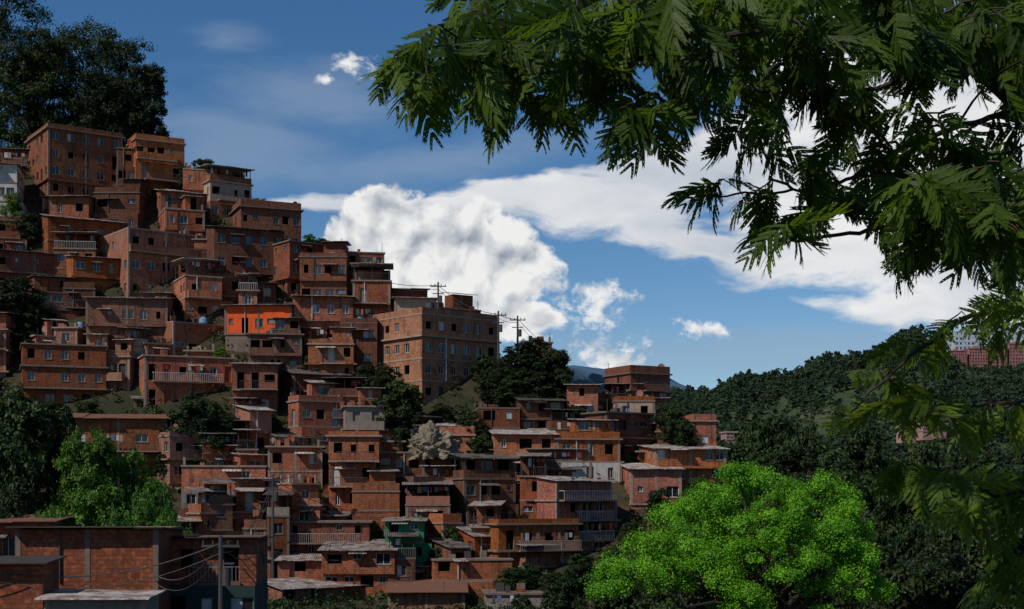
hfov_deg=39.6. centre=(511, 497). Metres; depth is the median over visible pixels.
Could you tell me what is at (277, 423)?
broadleaf tree
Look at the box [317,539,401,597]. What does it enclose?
brick house
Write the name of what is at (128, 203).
brick house
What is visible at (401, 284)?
overhead cable
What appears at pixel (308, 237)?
broadleaf tree
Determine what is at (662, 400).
brick house
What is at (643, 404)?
brick house
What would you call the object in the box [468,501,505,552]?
brick house
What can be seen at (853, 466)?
woodland tree
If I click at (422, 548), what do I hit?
brick house
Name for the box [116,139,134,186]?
brick house
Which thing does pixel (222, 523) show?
brick house
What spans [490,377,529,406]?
broadleaf tree
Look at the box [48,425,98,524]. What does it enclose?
bank tree
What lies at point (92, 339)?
brick house
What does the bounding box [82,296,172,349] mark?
brick house
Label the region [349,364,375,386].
broadleaf tree
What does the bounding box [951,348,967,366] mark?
apartment building
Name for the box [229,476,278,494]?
brick house
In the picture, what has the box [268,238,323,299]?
brick house
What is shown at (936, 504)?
woodland tree
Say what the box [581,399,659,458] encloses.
brick house
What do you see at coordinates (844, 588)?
woodland tree
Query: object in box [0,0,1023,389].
sky
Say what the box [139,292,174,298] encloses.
brick house
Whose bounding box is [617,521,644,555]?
broadleaf tree
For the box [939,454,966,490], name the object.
woodland tree
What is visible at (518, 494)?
brick house
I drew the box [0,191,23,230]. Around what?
broadleaf tree
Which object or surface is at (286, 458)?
brick house
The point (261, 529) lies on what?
brick house
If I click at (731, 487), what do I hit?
woodland tree
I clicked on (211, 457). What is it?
satellite dish
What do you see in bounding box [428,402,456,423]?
broadleaf tree
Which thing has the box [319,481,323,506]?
broadleaf tree
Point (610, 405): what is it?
brick house
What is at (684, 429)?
broadleaf tree
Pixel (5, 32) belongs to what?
eucalyptus tree
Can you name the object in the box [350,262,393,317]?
brick house
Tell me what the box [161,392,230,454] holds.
broadleaf tree
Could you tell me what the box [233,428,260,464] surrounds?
brick house
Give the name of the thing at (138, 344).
brick house
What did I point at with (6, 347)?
brick house
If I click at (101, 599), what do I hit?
brick house
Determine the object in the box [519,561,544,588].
broadleaf tree
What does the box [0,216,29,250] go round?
brick house
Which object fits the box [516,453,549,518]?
brick house
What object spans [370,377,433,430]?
broadleaf tree
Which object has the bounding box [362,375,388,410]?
broadleaf tree
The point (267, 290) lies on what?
brick house
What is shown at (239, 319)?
brick house
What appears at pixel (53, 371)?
brick house
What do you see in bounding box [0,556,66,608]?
brick house
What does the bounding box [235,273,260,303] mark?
brick house
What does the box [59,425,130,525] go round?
bank tree
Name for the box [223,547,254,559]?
overhead cable
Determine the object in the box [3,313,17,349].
brick house
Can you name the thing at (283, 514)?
brick house
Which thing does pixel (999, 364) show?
apartment building
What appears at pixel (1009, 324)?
hospital building
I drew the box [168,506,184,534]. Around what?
bank tree
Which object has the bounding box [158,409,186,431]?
broadleaf tree
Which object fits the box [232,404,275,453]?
brick house
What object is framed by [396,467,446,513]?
brick house
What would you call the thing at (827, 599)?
woodland tree
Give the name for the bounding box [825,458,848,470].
woodland tree
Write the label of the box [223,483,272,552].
overhead cable
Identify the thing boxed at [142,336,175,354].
brick house
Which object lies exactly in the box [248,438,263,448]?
broadleaf tree
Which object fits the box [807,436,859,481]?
woodland tree
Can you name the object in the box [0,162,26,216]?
brick house
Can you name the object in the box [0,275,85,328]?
brick house
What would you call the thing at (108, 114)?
eucalyptus tree
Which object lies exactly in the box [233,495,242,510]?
broadleaf tree
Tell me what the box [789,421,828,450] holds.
woodland tree
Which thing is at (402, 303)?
brick house
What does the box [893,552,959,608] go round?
woodland tree
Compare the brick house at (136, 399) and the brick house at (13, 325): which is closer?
the brick house at (136, 399)
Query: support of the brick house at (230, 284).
on the ground
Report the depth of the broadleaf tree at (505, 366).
170.27 m
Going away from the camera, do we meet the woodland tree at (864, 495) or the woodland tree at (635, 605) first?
the woodland tree at (635, 605)
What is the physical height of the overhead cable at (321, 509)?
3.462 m
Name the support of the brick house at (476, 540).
on the ground
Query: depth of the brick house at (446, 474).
155.75 m
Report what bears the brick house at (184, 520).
on the ground
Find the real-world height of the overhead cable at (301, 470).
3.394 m
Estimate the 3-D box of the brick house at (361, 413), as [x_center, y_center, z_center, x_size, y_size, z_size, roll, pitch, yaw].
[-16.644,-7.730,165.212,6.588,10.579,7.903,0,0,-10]
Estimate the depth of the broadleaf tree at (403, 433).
159.71 m
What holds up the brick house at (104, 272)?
on the ground
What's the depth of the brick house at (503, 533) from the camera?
143.71 m
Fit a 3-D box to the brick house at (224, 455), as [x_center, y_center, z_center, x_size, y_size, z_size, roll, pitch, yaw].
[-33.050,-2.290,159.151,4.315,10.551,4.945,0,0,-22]
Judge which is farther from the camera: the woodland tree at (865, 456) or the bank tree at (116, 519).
the woodland tree at (865, 456)
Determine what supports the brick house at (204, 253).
on the ground
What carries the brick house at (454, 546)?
on the ground
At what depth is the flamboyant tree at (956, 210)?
7.71 m
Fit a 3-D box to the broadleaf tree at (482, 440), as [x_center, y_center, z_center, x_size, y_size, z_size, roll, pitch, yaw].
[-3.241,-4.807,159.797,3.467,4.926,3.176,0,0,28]
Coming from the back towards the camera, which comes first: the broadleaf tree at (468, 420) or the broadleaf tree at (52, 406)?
the broadleaf tree at (52, 406)
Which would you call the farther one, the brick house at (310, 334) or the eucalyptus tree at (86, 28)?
the eucalyptus tree at (86, 28)
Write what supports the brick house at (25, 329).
on the ground
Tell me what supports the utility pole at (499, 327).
on the ground
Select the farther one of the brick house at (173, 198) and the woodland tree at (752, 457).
the brick house at (173, 198)
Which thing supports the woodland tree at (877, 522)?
on the ground
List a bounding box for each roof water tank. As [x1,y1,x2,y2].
[77,322,84,328]
[199,317,207,323]
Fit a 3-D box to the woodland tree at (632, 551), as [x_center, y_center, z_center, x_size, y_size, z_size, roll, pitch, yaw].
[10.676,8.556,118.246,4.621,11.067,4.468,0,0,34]
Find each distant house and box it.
[720,431,737,443]
[895,426,916,442]
[916,423,933,440]
[934,423,947,438]
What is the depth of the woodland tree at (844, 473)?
163.86 m
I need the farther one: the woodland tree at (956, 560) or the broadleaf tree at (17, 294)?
the broadleaf tree at (17, 294)
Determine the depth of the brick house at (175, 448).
156.76 m
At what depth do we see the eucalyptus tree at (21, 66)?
224.14 m
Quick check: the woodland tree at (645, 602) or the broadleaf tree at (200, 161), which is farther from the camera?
the broadleaf tree at (200, 161)
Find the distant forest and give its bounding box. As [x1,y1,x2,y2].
[670,324,1023,472]
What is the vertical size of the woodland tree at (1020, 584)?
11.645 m
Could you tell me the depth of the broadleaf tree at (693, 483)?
150.95 m
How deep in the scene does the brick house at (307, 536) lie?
144.14 m
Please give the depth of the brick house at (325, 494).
154.62 m
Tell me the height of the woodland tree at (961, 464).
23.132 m
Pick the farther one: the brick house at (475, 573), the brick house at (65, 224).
the brick house at (65, 224)
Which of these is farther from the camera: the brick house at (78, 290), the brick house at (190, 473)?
the brick house at (78, 290)
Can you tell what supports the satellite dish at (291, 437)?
on the brick house at (286, 458)
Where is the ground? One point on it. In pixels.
(108, 404)
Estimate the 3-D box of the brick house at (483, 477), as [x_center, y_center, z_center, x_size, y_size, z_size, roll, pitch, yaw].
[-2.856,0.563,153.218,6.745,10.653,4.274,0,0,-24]
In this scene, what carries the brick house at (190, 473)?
on the ground
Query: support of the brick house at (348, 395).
on the ground
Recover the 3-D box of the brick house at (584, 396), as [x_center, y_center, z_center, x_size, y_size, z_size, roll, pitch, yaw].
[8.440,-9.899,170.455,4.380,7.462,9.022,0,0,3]
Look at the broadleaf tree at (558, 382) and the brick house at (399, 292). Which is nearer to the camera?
the broadleaf tree at (558, 382)
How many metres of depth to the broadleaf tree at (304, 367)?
173.67 m
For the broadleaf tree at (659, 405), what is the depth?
165.01 m
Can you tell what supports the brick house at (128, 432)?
on the ground
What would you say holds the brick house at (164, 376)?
on the ground
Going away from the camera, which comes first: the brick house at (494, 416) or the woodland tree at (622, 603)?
the woodland tree at (622, 603)
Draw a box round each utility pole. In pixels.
[201,536,239,608]
[262,475,282,577]
[430,282,445,308]
[490,311,505,365]
[510,316,525,351]
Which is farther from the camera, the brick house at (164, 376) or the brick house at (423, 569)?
the brick house at (164, 376)
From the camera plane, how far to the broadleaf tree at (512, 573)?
137.38 m
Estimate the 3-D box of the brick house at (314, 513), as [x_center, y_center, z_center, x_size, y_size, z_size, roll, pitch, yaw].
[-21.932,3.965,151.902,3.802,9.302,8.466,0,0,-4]
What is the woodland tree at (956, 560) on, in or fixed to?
on the ground
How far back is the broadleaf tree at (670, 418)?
162.19 m
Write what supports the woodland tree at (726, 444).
on the ground
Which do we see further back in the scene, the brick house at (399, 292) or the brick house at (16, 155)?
the brick house at (16, 155)
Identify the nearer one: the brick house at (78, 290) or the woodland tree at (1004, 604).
the woodland tree at (1004, 604)
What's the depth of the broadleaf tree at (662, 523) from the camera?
145.57 m
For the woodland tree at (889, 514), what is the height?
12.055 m
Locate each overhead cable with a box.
[0,543,218,576]
[0,553,218,588]
[152,547,217,580]
[152,556,218,590]
[223,479,272,543]
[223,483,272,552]
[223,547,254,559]
[274,479,384,513]
[275,485,382,517]
[277,449,320,479]
[349,270,436,285]
[439,286,493,313]
[518,319,615,395]
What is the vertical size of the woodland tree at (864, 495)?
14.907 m
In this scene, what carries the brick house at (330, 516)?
on the ground
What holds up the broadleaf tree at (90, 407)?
on the ground
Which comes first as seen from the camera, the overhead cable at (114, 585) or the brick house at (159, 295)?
the overhead cable at (114, 585)
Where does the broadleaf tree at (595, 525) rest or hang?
on the ground
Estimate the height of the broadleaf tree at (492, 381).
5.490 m
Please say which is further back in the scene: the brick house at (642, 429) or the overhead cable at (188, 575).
the brick house at (642, 429)
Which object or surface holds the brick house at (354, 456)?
on the ground
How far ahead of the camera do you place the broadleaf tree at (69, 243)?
192.77 m
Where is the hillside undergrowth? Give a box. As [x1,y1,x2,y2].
[0,153,753,608]
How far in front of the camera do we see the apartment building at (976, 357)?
1011.89 m
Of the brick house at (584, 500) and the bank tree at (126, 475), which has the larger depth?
the brick house at (584, 500)
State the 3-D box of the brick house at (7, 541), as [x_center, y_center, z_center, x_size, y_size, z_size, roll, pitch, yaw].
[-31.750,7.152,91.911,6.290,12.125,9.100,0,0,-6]
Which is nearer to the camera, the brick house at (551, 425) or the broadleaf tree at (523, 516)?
the broadleaf tree at (523, 516)
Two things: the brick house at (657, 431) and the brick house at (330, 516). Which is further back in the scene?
the brick house at (657, 431)
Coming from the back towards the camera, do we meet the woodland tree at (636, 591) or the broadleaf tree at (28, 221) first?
the broadleaf tree at (28, 221)
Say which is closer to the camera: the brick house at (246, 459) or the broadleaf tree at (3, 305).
the brick house at (246, 459)
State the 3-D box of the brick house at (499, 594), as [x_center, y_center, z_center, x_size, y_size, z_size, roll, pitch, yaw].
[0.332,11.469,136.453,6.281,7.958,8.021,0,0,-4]
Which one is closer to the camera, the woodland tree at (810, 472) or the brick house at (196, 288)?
the woodland tree at (810, 472)
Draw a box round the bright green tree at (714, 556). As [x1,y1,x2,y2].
[580,453,905,608]
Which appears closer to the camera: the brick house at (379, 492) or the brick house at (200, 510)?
the brick house at (200, 510)
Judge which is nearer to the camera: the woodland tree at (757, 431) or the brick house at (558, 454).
the brick house at (558, 454)
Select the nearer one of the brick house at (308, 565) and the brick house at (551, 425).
the brick house at (308, 565)
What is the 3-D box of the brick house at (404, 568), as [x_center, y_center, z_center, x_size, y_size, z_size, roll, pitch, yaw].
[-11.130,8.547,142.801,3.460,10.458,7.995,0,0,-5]
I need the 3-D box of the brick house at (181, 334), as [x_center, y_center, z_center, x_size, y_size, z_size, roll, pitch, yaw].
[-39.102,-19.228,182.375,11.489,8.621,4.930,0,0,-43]
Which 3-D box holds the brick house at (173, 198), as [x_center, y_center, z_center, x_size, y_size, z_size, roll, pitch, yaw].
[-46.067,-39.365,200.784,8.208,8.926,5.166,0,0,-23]
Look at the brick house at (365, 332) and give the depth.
175.31 m
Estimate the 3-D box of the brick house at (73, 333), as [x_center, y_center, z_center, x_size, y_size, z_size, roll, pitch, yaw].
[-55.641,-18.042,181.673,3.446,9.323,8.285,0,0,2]
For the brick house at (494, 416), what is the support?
on the ground
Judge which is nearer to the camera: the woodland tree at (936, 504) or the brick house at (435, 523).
the woodland tree at (936, 504)
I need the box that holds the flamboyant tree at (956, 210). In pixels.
[354,0,1023,309]
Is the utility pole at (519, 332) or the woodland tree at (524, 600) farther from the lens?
the utility pole at (519, 332)
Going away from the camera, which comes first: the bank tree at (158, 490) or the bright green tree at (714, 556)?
the bright green tree at (714, 556)
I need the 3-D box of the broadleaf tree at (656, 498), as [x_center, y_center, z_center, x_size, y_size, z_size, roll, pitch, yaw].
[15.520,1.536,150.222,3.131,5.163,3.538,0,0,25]
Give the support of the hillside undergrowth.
on the ground
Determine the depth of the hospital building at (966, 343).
1045.39 m
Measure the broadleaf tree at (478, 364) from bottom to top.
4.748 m
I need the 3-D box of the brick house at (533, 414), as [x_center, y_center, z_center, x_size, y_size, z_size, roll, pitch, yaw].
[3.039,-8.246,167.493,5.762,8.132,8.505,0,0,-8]
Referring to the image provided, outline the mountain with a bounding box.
[551,365,694,392]
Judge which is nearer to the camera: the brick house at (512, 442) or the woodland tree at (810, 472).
the woodland tree at (810, 472)
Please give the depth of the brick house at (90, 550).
78.29 m
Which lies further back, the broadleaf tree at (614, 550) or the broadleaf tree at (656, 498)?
the broadleaf tree at (656, 498)
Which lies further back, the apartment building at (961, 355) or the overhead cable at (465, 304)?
the apartment building at (961, 355)
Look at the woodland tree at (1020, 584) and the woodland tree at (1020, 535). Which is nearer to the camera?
the woodland tree at (1020, 584)
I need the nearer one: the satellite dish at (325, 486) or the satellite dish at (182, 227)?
the satellite dish at (325, 486)
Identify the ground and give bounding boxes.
[0,168,1023,608]
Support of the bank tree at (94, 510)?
on the ground
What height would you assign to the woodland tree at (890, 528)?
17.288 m
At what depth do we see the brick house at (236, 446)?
157.75 m
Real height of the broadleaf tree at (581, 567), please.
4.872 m
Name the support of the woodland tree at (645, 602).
on the ground
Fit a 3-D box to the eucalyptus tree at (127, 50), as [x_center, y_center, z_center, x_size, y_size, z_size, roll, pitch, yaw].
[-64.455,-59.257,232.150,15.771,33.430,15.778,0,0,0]
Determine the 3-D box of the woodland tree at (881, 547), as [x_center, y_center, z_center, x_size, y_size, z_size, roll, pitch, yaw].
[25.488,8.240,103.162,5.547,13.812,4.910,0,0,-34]
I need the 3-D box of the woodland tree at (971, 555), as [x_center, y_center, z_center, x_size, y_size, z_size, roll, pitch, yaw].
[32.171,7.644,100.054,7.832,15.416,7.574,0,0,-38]
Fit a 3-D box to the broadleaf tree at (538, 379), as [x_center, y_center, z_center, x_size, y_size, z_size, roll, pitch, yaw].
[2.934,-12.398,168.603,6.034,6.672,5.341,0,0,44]
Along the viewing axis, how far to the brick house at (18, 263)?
189.16 m
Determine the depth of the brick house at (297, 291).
187.50 m
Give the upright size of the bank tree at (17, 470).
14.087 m
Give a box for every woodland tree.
[507,594,538,608]
[537,572,588,608]
[586,554,641,608]
[625,537,643,587]
[625,555,658,594]
[627,564,710,608]
[638,578,706,608]
[650,572,723,608]
[676,491,768,589]
[713,481,768,528]
[716,438,747,463]
[721,527,744,588]
[727,440,762,466]
[731,410,795,453]
[731,450,777,506]
[743,524,789,600]
[751,443,844,510]
[757,553,839,608]
[763,436,792,508]
[764,436,774,452]
[772,464,838,554]
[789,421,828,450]
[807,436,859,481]
[815,544,891,604]
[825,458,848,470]
[827,481,875,515]
[829,518,890,608]
[831,463,863,489]
[835,503,885,529]
[835,514,898,608]
[836,452,860,481]
[838,421,890,510]
[853,559,948,608]
[860,465,932,550]
[876,541,980,608]
[877,505,906,519]
[885,439,951,500]
[887,520,924,564]
[893,517,945,564]
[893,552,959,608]
[925,483,952,506]
[925,503,940,540]
[925,505,999,608]
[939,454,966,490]
[945,452,985,483]
[959,449,1022,496]
[974,512,1023,602]
[980,559,1022,605]
[981,577,1022,608]
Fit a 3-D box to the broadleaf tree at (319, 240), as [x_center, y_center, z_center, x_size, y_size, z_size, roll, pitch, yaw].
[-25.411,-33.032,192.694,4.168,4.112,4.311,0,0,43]
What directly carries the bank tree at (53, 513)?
on the ground
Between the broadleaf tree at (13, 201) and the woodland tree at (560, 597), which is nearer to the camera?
the woodland tree at (560, 597)
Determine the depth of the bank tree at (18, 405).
103.13 m
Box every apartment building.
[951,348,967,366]
[962,346,987,372]
[981,345,1007,368]
[1007,341,1023,366]
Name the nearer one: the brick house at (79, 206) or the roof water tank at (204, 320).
the roof water tank at (204, 320)
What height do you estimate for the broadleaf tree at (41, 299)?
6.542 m
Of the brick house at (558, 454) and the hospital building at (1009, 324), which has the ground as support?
the brick house at (558, 454)
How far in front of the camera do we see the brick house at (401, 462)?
155.98 m
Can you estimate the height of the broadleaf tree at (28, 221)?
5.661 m
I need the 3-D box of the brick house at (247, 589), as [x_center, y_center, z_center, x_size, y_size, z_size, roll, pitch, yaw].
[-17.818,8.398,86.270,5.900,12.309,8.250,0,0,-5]
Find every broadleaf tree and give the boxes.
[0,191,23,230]
[0,276,48,328]
[0,288,8,313]
[9,327,34,353]
[14,211,41,248]
[15,293,54,333]
[43,400,67,421]
[67,240,78,247]
[75,401,105,413]
[153,451,168,475]
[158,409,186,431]
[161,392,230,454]
[176,165,188,187]
[187,457,214,464]
[191,157,214,168]
[203,412,240,463]
[211,348,228,356]
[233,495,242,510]
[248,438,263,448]
[272,417,289,432]
[299,356,317,370]
[303,233,316,241]
[314,237,329,243]
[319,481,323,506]
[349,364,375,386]
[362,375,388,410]
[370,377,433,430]
[372,364,402,393]
[388,427,410,451]
[392,400,422,434]
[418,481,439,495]
[424,547,442,568]
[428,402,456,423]
[437,526,462,541]
[450,411,488,452]
[465,433,493,458]
[468,352,496,386]
[473,371,502,404]
[481,337,569,388]
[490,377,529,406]
[492,567,537,590]
[493,352,522,396]
[513,367,564,398]
[515,513,528,518]
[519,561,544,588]
[526,383,563,398]
[533,348,574,395]
[536,571,566,592]
[547,372,573,398]
[563,553,597,596]
[566,405,586,420]
[589,515,606,537]
[596,545,620,571]
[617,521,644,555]
[644,487,670,525]
[652,401,685,444]
[652,512,681,531]
[653,402,668,425]
[670,417,700,446]
[682,476,712,515]
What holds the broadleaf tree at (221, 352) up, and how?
on the ground
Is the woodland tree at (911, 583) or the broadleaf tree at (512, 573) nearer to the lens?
the woodland tree at (911, 583)
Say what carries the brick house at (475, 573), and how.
on the ground
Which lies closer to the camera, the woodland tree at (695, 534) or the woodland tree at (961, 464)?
the woodland tree at (695, 534)
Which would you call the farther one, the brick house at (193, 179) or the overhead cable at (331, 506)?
the brick house at (193, 179)
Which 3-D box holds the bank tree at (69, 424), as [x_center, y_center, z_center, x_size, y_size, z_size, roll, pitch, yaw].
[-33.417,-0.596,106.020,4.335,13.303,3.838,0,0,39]
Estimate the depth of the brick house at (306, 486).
149.07 m
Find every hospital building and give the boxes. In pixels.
[946,330,1023,350]
[974,322,1022,330]
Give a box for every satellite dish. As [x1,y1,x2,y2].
[180,225,185,232]
[208,454,214,460]
[287,434,294,441]
[323,484,328,489]
[351,508,358,520]
[636,390,642,395]
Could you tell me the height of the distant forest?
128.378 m
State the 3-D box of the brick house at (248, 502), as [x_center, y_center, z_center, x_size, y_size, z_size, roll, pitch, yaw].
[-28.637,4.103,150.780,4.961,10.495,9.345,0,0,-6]
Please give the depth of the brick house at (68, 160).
202.65 m
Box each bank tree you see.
[0,379,68,513]
[0,430,48,514]
[0,488,29,518]
[33,503,77,525]
[36,401,87,510]
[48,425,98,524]
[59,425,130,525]
[66,468,129,525]
[101,446,173,518]
[101,506,129,525]
[119,485,174,525]
[131,476,180,525]
[151,510,172,525]
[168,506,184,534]
[183,522,200,534]
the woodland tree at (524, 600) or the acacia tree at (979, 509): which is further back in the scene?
the woodland tree at (524, 600)
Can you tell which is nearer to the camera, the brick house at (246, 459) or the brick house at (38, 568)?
the brick house at (38, 568)
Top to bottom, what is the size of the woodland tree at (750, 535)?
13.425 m
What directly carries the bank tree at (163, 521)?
on the ground
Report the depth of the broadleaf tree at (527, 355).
169.18 m
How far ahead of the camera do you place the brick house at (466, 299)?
186.40 m
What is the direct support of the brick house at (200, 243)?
on the ground
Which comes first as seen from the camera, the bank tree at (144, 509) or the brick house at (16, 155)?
the bank tree at (144, 509)
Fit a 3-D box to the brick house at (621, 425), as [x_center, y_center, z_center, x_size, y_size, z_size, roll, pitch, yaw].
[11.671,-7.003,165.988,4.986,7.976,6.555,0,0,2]
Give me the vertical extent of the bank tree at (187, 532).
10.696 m
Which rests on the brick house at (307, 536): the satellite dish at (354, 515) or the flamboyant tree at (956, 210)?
the satellite dish at (354, 515)
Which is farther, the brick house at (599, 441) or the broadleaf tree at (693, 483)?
the brick house at (599, 441)
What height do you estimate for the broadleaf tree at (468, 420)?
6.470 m
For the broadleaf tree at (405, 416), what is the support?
on the ground
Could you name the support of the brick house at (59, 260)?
on the ground
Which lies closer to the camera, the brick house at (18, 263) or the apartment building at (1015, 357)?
the brick house at (18, 263)
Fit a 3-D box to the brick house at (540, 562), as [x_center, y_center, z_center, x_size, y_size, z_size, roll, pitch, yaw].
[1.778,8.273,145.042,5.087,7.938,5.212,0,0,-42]
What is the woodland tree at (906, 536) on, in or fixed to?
on the ground
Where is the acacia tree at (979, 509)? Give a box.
[821,275,1023,608]
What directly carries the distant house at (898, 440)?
on the ground
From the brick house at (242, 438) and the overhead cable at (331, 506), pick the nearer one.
the overhead cable at (331, 506)
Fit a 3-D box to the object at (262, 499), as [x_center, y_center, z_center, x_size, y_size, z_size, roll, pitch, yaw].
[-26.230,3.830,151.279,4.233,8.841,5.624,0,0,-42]
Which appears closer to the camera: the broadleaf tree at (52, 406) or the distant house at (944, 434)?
the broadleaf tree at (52, 406)
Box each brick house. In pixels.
[0,148,29,170]
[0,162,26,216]
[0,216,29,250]
[0,249,64,285]
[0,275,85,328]
[0,312,15,377]
[0,513,78,555]
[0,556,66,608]
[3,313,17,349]
[6,526,188,608]
[19,337,108,410]
[20,325,35,330]
[24,122,125,213]
[26,318,69,342]
[34,589,166,608]
[39,195,58,218]
[41,214,130,253]
[47,195,96,220]
[51,231,103,274]
[51,321,85,344]
[62,282,97,313]
[64,255,120,290]
[71,413,168,483]
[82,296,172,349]
[85,334,112,349]
[93,178,150,229]
[98,227,202,296]
[106,339,137,390]
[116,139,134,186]
[117,326,150,356]
[126,131,185,195]
[129,395,155,407]
[136,347,237,408]
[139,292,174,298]
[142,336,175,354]
[153,414,207,494]
[155,189,208,225]
[157,195,204,237]
[164,316,223,355]
[169,535,272,608]
[170,515,201,533]
[171,167,182,186]
[171,257,232,321]
[173,248,207,277]
[180,451,266,507]
[180,502,187,516]
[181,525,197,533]
[182,163,216,192]
[183,339,215,356]
[185,487,226,534]
[191,445,240,458]
[192,233,206,258]
[194,478,243,534]
[195,164,253,221]
[195,431,237,464]
[203,225,287,281]
[207,261,247,300]
[217,420,250,448]
[221,304,294,351]
[228,199,303,240]
[228,452,267,475]
[229,362,281,416]
[229,397,259,431]
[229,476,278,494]
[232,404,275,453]
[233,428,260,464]
[233,487,264,530]
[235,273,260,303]
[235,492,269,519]
[242,510,266,534]
[246,317,304,376]
[254,282,278,303]
[262,490,295,576]
[264,485,277,488]
[265,433,324,487]
[267,538,276,578]
[267,577,372,604]
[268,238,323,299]
[269,428,313,445]
[274,552,353,597]
[277,469,325,509]
[280,368,356,399]
[286,380,344,445]
[290,295,355,345]
[290,514,373,552]
[292,280,299,294]
[293,491,325,519]
[299,241,351,295]
[301,320,322,347]
[304,327,357,373]
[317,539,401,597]
[321,377,366,418]
[321,490,328,504]
[321,513,350,519]
[325,430,384,512]
[340,309,378,372]
[340,387,394,439]
[347,244,384,293]
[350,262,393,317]
[351,467,399,531]
[373,302,501,405]
[378,442,463,479]
[381,435,405,451]
[381,516,431,574]
[384,529,418,581]
[384,578,468,608]
[390,288,430,311]
[391,297,436,310]
[393,414,441,451]
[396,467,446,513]
[402,480,453,532]
[415,564,429,577]
[420,465,456,496]
[425,511,463,541]
[427,537,474,557]
[427,543,512,599]
[436,419,459,426]
[439,292,481,312]
[439,426,477,458]
[450,453,520,523]
[455,524,490,556]
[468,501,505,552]
[473,401,519,440]
[478,509,582,577]
[481,573,548,608]
[488,427,556,482]
[509,542,557,574]
[512,396,567,434]
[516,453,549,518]
[516,486,519,504]
[524,448,587,476]
[525,336,552,353]
[533,476,620,564]
[541,408,579,431]
[545,418,623,482]
[564,384,600,417]
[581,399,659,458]
[591,409,634,449]
[598,393,615,408]
[600,383,643,409]
[602,365,673,401]
[612,393,656,430]
[620,463,684,508]
[634,450,644,462]
[637,444,729,487]
[654,396,669,412]
[655,423,673,442]
[682,414,718,446]
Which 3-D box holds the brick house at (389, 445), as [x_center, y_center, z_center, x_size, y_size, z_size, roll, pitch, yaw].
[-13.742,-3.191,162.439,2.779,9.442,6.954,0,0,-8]
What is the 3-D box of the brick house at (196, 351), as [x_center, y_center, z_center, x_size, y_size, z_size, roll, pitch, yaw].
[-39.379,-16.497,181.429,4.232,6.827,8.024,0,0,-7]
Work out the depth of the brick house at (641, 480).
154.32 m
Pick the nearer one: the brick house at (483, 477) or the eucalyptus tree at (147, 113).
the brick house at (483, 477)
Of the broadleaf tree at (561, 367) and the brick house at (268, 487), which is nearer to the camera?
the brick house at (268, 487)
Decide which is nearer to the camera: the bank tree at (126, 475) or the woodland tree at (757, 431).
the bank tree at (126, 475)
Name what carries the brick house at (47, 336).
on the ground
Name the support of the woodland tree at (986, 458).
on the ground
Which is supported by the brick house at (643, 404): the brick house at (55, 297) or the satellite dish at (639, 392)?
the satellite dish at (639, 392)
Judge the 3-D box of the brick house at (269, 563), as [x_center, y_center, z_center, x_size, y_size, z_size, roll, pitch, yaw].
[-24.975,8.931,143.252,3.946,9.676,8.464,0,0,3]
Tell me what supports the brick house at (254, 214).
on the ground
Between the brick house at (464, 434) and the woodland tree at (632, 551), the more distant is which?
the brick house at (464, 434)
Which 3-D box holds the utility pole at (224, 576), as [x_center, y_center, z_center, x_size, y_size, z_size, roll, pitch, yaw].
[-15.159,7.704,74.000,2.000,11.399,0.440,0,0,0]
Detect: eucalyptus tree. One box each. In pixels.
[0,0,65,145]
[0,42,60,156]
[7,24,85,147]
[37,14,119,127]
[67,67,143,146]
[74,28,157,141]
[122,62,172,139]
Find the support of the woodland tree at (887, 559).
on the ground
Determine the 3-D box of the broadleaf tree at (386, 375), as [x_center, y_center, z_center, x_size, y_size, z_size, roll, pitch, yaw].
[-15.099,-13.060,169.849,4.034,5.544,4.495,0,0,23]
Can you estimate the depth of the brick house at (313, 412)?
164.25 m
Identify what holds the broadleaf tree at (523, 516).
on the ground
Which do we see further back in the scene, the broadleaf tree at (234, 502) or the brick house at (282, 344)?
the brick house at (282, 344)
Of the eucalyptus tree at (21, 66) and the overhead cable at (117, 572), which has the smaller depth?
the overhead cable at (117, 572)
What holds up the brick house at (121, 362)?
on the ground
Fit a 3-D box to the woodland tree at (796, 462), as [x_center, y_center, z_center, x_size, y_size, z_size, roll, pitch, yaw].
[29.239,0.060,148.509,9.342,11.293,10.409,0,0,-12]
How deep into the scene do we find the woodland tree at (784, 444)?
172.68 m
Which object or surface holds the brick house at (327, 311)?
on the ground
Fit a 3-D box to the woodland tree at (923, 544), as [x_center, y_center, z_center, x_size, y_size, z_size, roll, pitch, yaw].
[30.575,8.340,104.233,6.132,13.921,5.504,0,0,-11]
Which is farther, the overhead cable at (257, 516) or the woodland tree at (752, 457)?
the woodland tree at (752, 457)
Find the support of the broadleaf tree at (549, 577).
on the ground
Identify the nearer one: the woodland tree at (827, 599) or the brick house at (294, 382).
the woodland tree at (827, 599)
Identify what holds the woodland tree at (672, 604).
on the ground
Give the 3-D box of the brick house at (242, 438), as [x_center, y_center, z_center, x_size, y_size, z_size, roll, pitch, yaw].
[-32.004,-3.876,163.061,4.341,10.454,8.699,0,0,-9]
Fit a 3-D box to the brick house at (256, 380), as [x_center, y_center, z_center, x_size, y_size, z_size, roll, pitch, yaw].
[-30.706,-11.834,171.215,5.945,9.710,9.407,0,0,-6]
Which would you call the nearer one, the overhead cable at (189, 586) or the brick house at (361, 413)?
the overhead cable at (189, 586)
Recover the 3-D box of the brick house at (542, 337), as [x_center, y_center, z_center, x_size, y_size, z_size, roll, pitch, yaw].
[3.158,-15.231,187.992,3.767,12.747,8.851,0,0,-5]

